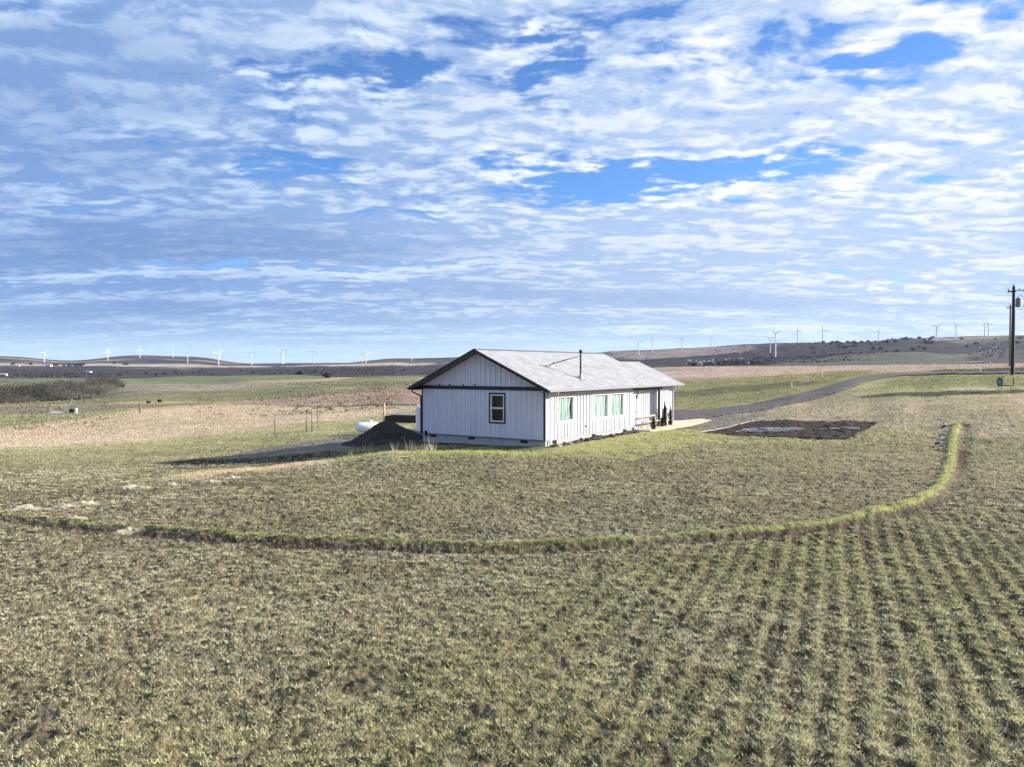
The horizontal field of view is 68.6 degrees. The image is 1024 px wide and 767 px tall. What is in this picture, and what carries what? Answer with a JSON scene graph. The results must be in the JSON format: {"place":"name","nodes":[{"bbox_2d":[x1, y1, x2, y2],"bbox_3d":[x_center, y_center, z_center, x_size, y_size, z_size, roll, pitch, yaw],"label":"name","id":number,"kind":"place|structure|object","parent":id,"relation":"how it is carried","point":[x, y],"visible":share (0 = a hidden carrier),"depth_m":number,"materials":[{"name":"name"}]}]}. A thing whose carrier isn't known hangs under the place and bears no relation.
{"place":"outdoors","nodes":[
{"label":"outdoors","id":0,"kind":"place"},
{"bbox_2d":[0,335,1023,766],"bbox_3d":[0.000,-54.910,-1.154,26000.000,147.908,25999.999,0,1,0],"label":"ground","id":1,"kind":"structure","parent":0,"point":[258,443],"depth_m":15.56,"materials":[{"name":"green plant"}]},
{"bbox_2d":[0,381,17,389],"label":"bare tree","id":2,"kind":"object","parent":1,"relation":"on","point":[7,385],"visible":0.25,"depth_m":252.76,"materials":[{"name":"brown plant"}]},
{"bbox_2d":[0,389,27,403],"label":"bare tree","id":3,"kind":"object","parent":1,"relation":"on","point":[12,395],"visible":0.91,"depth_m":220.77,"materials":[{"name":"brown plant"}]},
{"bbox_2d":[1,386,35,400],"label":"bare tree","id":4,"kind":"object","parent":1,"relation":"on","point":[18,391],"visible":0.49,"depth_m":241.10,"materials":[{"name":"brown plant"}]},
{"bbox_2d":[9,394,32,403],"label":"bare tree","id":5,"kind":"object","parent":1,"relation":"on","point":[19,401],"visible":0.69,"depth_m":229.11,"materials":[{"name":"brown plant"}]},
{"bbox_2d":[4,380,39,391],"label":"bare tree","id":6,"kind":"object","parent":1,"relation":"on","point":[20,385],"visible":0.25,"depth_m":255.09,"materials":[{"name":"brown plant"}]},
{"bbox_2d":[14,389,43,399],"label":"bare tree","id":7,"kind":"object","parent":1,"relation":"on","point":[31,395],"visible":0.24,"depth_m":245.67,"materials":[{"name":"brown plant"}]},
{"bbox_2d":[24,397,43,402],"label":"bare tree","id":8,"kind":"object","parent":1,"relation":"on","point":[35,399],"visible":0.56,"depth_m":237.20,"materials":[{"name":"brown plant"}]},
{"bbox_2d":[17,382,51,401],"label":"bare tree","id":9,"kind":"object","parent":1,"relation":"on","point":[38,388],"visible":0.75,"depth_m":246.79,"materials":[{"name":"brown plant"}]},
{"bbox_2d":[24,388,60,401],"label":"bare tree","id":10,"kind":"object","parent":1,"relation":"on","point":[48,390],"visible":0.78,"depth_m":248.77,"materials":[{"name":"brown plant"}]},
{"bbox_2d":[28,384,69,400],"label":"bare tree","id":11,"kind":"object","parent":1,"relation":"on","point":[57,391],"visible":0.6,"depth_m":251.83,"materials":[{"name":"brown plant"}]},
{"bbox_2d":[49,411,64,413],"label":"irrigation pipe","id":12,"kind":"object","parent":1,"relation":"on","point":[57,412],"visible":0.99,"depth_m":124.53,"materials":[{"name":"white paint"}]},
{"bbox_2d":[41,382,79,393],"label":"bare tree","id":13,"kind":"object","parent":1,"relation":"on","point":[60,386],"visible":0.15,"depth_m":267.54,"materials":[{"name":"brown plant"}]},
{"bbox_2d":[45,391,76,400],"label":"bare tree","id":14,"kind":"object","parent":1,"relation":"on","point":[59,398],"visible":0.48,"depth_m":256.06,"materials":[{"name":"brown plant"}]},
{"bbox_2d":[52,379,83,396],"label":"bare tree","id":15,"kind":"object","parent":1,"relation":"on","point":[64,384],"visible":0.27,"depth_m":268.26,"materials":[{"name":"brown plant"}]},
{"bbox_2d":[52,387,87,400],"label":"bare tree","id":16,"kind":"object","parent":1,"relation":"on","point":[67,397],"visible":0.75,"depth_m":258.69,"materials":[{"name":"brown plant"}]},
{"bbox_2d":[51,381,92,399],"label":"bare tree","id":17,"kind":"object","parent":1,"relation":"on","point":[80,386],"visible":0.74,"depth_m":262.15,"materials":[{"name":"brown plant"}]},
{"bbox_2d":[66,379,93,398],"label":"bare tree","id":18,"kind":"object","parent":1,"relation":"on","point":[80,383],"visible":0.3,"depth_m":275.20,"materials":[{"name":"brown plant"}]},
{"bbox_2d":[67,384,96,398],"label":"bare tree","id":19,"kind":"object","parent":1,"relation":"on","point":[83,390],"visible":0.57,"depth_m":266.47,"materials":[{"name":"brown plant"}]},
{"bbox_2d":[71,384,106,396],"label":"bare tree","id":20,"kind":"object","parent":1,"relation":"on","point":[96,388],"visible":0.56,"depth_m":270.28,"materials":[{"name":"brown plant"}]},
{"bbox_2d":[78,379,112,394],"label":"bare tree","id":21,"kind":"object","parent":1,"relation":"on","point":[92,383],"visible":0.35,"depth_m":276.80,"materials":[{"name":"brown plant"}]},
{"bbox_2d":[85,377,109,393],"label":"bare tree","id":22,"kind":"object","parent":1,"relation":"on","point":[87,379],"visible":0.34,"depth_m":291.15,"materials":[{"name":"brown plant"}]},
{"bbox_2d":[91,385,112,395],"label":"bare tree","id":23,"kind":"object","parent":1,"relation":"on","point":[98,392],"visible":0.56,"depth_m":273.72,"materials":[{"name":"brown plant"}]},
{"bbox_2d":[92,376,121,386],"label":"bare tree","id":24,"kind":"object","parent":1,"relation":"on","point":[110,380],"visible":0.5,"depth_m":296.51,"materials":[{"name":"brown plant"}]},
{"bbox_2d":[96,384,118,393],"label":"bare tree","id":25,"kind":"object","parent":1,"relation":"on","point":[110,387],"visible":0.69,"depth_m":276.43,"materials":[{"name":"brown plant"}]},
{"bbox_2d":[92,379,125,392],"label":"bare tree","id":26,"kind":"object","parent":1,"relation":"on","point":[117,383],"visible":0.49,"depth_m":284.32,"materials":[{"name":"brown plant"}]},
{"bbox_2d":[323,372,331,377],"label":"dark tree","id":27,"kind":"object","parent":1,"relation":"on","point":[326,375],"visible":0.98,"depth_m":678.49,"materials":[{"name":"green plant"}]},
{"bbox_2d":[163,438,538,478],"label":"tall grass","id":28,"kind":"structure","parent":1,"relation":"on","point":[323,461],"depth_m":34.77,"materials":[{"name":"plant"}]},
{"bbox_2d":[355,420,377,432],"bbox_3d":[-10.700,3.237,55.680,1.823,1.097,0.719,0,1,-20],"label":"propane tank","id":29,"kind":"object","parent":1,"relation":"on","point":[361,427],"visible":0.65,"depth_m":55.34,"materials":[{"name":"white metal"}]},
{"bbox_2d":[342,421,422,446],"bbox_3d":[-7.800,3.155,46.426,5.932,1.739,5.000,0,1,0],"label":"gravel pile","id":30,"kind":"object","parent":1,"relation":"on","point":[384,432],"visible":0.94,"depth_m":45.59,"materials":[{"name":"grey gravel"}]},
{"bbox_2d":[383,403,417,422],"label":"fenced garden bed","id":31,"kind":"object","parent":1,"relation":"on","point":[405,418],"visible":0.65,"depth_m":65.05,"materials":[{"name":"wood"}]},
{"bbox_2d":[416,404,419,430],"bbox_3d":[-6.750,2.503,55.265,0.710,1.950,0.710,0,1,0],"label":"water tank","id":32,"kind":"object","parent":1,"relation":"on","point":[418,418],"visible":0.48,"depth_m":54.96,"materials":[{"name":"white paint"}]},
{"bbox_2d":[0,422,959,546],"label":"bank grass","id":33,"kind":"structure","parent":1,"relation":"on","point":[951,444],"depth_m":20.01,"materials":[{"name":"green plant"}]},
{"bbox_2d":[0,363,1023,444],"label":"weeds","id":34,"kind":"object","parent":1,"relation":"on","point":[788,373],"visible":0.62,"depth_m":117.40,"materials":[{"name":"beige plant"}]},
{"bbox_2d":[0,338,1023,431],"bbox_3d":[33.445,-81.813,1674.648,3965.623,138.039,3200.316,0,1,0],"label":"scrub","id":35,"kind":"object","parent":1,"relation":"on","point":[46,375],"visible":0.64,"depth_m":1290.32,"materials":[{"name":"green plant"}]},
{"bbox_2d":[407,348,684,446],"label":"house","id":36,"kind":"structure","parent":1,"relation":"on","point":[501,397],"depth_m":42.45,"materials":[{"name":"paint"}]},
{"bbox_2d":[489,393,505,423],"bbox_3d":[-0.701,1.343,41.071,1.100,1.680,0.435,1,1,34],"label":"window","id":37,"kind":"structure","parent":36,"relation":"in","point":[497,401],"depth_m":41.16,"materials":[{"name":"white glass"}]},
{"bbox_2d":[556,394,574,423],"bbox_3d":[2.847,1.379,40.998,0.267,1.570,2.010,1,1,34],"label":"window","id":38,"kind":"structure","parent":36,"relation":"in","point":[562,401],"depth_m":41.04,"materials":[{"name":"white glass"}]},
{"bbox_2d":[592,392,608,420],"bbox_3d":[5.146,1.328,44.416,0.267,1.610,2.210,1,1,34],"label":"window","id":39,"kind":"structure","parent":36,"relation":"in","point":[599,412],"depth_m":44.50,"materials":[{"name":"white glass"}]},
{"bbox_2d":[605,391,624,418],"bbox_3d":[6.327,1.303,46.321,0.435,1.640,2.050,1,1,34],"label":"window","id":40,"kind":"structure","parent":36,"relation":"in","point":[615,397],"depth_m":46.35,"materials":[{"name":"white glass"}]},
{"bbox_2d":[633,394,636,425],"bbox_3d":[7.901,1.814,48.866,0.125,2.180,0.920,1,1,34],"label":"door","id":41,"kind":"structure","parent":36,"relation":"in","point":[634,396],"depth_m":49.07,"materials":[{"name":"white metal"}]},
{"bbox_2d":[533,428,726,459],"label":"yard grass","id":42,"kind":"structure","parent":1,"relation":"on","point":[627,438],"depth_m":40.57,"materials":[{"name":"plant"}]},
{"bbox_2d":[634,419,711,431],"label":"patio slab","id":43,"kind":"structure","parent":1,"relation":"on","point":[675,423],"depth_m":52.48,"materials":[{"name":"concrete"}]},
{"bbox_2d":[641,414,660,427],"bbox_3d":[9.310,2.518,50.054,0.510,0.804,2.300,1,1,34],"label":"porch bench","id":44,"kind":"object","parent":43,"relation":"on","point":[654,415],"visible":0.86,"depth_m":49.84,"materials":[{"name":"beige wood"}]},
{"bbox_2d":[651,417,655,428],"bbox_3d":[9.149,2.539,48.529,0.367,0.824,0.354,-1,2,-43],"label":"potted conifer","id":45,"kind":"object","parent":43,"relation":"on","point":[653,425],"visible":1,"depth_m":48.45,"materials":[{"name":"green plant"}]},
{"bbox_2d":[660,417,665,425],"bbox_3d":[10.182,2.562,50.849,0.562,0.681,0.502,0,1,-11],"label":"potted conifer","id":46,"kind":"object","parent":43,"relation":"on","point":[662,422],"visible":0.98,"depth_m":50.73,"materials":[{"name":"green plant"}]},
{"bbox_2d":[662,401,667,425],"bbox_3d":[10.472,2.048,51.419,0.532,1.686,0.510,0,1,9],"label":"potted conifer","id":47,"kind":"object","parent":43,"relation":"on","point":[664,413],"visible":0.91,"depth_m":51.33,"materials":[{"name":"green plant"}]},
{"bbox_2d":[668,406,672,424],"bbox_3d":[11.028,2.204,52.252,0.405,1.338,0.388,0,1,2],"label":"potted conifer","id":48,"kind":"object","parent":43,"relation":"on","point":[670,421],"visible":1,"depth_m":52.19,"materials":[{"name":"green plant"}]},
{"bbox_2d":[651,420,712,431],"bbox_3d":[12.902,2.945,53.372,0.050,0.200,14.103,1,1,35],"label":"form board","id":49,"kind":"object","parent":1,"relation":"on","point":[680,426],"visible":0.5,"depth_m":51.40,"materials":[{"name":"beige wood"}]},
{"bbox_2d":[771,330,779,356],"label":"wind turbine","id":50,"kind":"object","parent":1,"relation":"on","point":[775,342],"visible":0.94,"depth_m":2279.74,"materials":[{"name":"white metal"}]},
{"bbox_2d":[701,419,877,439],"bbox_3d":[17.641,2.746,47.064,8.256,0.687,9.346,1,2,38],"label":"tilled plot","id":51,"kind":"object","parent":1,"relation":"on","point":[807,432],"visible":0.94,"depth_m":46.46,"materials":[{"name":"soil"}]},
{"bbox_2d":[700,420,754,432],"bbox_3d":[14.390,2.799,49.610,0.035,0.273,9.348,1,2,38],"label":"edging board","id":52,"kind":"object","parent":51,"relation":"on","point":[725,427],"visible":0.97,"depth_m":48.97,"materials":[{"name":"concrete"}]},
{"bbox_2d":[735,427,859,431],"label":"puddle","id":53,"kind":"object","parent":51,"relation":"on","point":[776,428],"visible":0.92,"depth_m":46.66,"materials":[{"name":"grey liquid"}]},
{"bbox_2d":[997,377,1013,390],"bbox_3d":[41.347,0.106,62.876,1.200,1.250,0.320,1,1,33],"label":"meter stand","id":54,"kind":"object","parent":1,"relation":"on","point":[999,381],"visible":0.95,"depth_m":62.98,"materials":[{"name":"grey paint"}]},
{"bbox_2d":[1007,304,1011,365],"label":"utility pole","id":55,"kind":"object","parent":1,"relation":"on","point":[1010,336],"visible":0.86,"depth_m":141.77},
{"bbox_2d":[1007,284,1023,374],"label":"utility pole","id":56,"kind":"object","parent":1,"relation":"on","point":[1017,303],"visible":0.96,"depth_m":80.16,"materials":[{"name":"brown wood"}]},
{"bbox_2d":[0,0,1023,362],"label":"sky","id":57,"kind":"structure","parent":0,"point":[388,179],"materials":[{"name":"blue"}]},
{"bbox_2d":[674,371,1023,419],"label":"gravel road","id":58,"kind":"structure","parent":0,"point":[814,394],"depth_m":75.23,"materials":[{"name":"grey gravel"}]}
]}

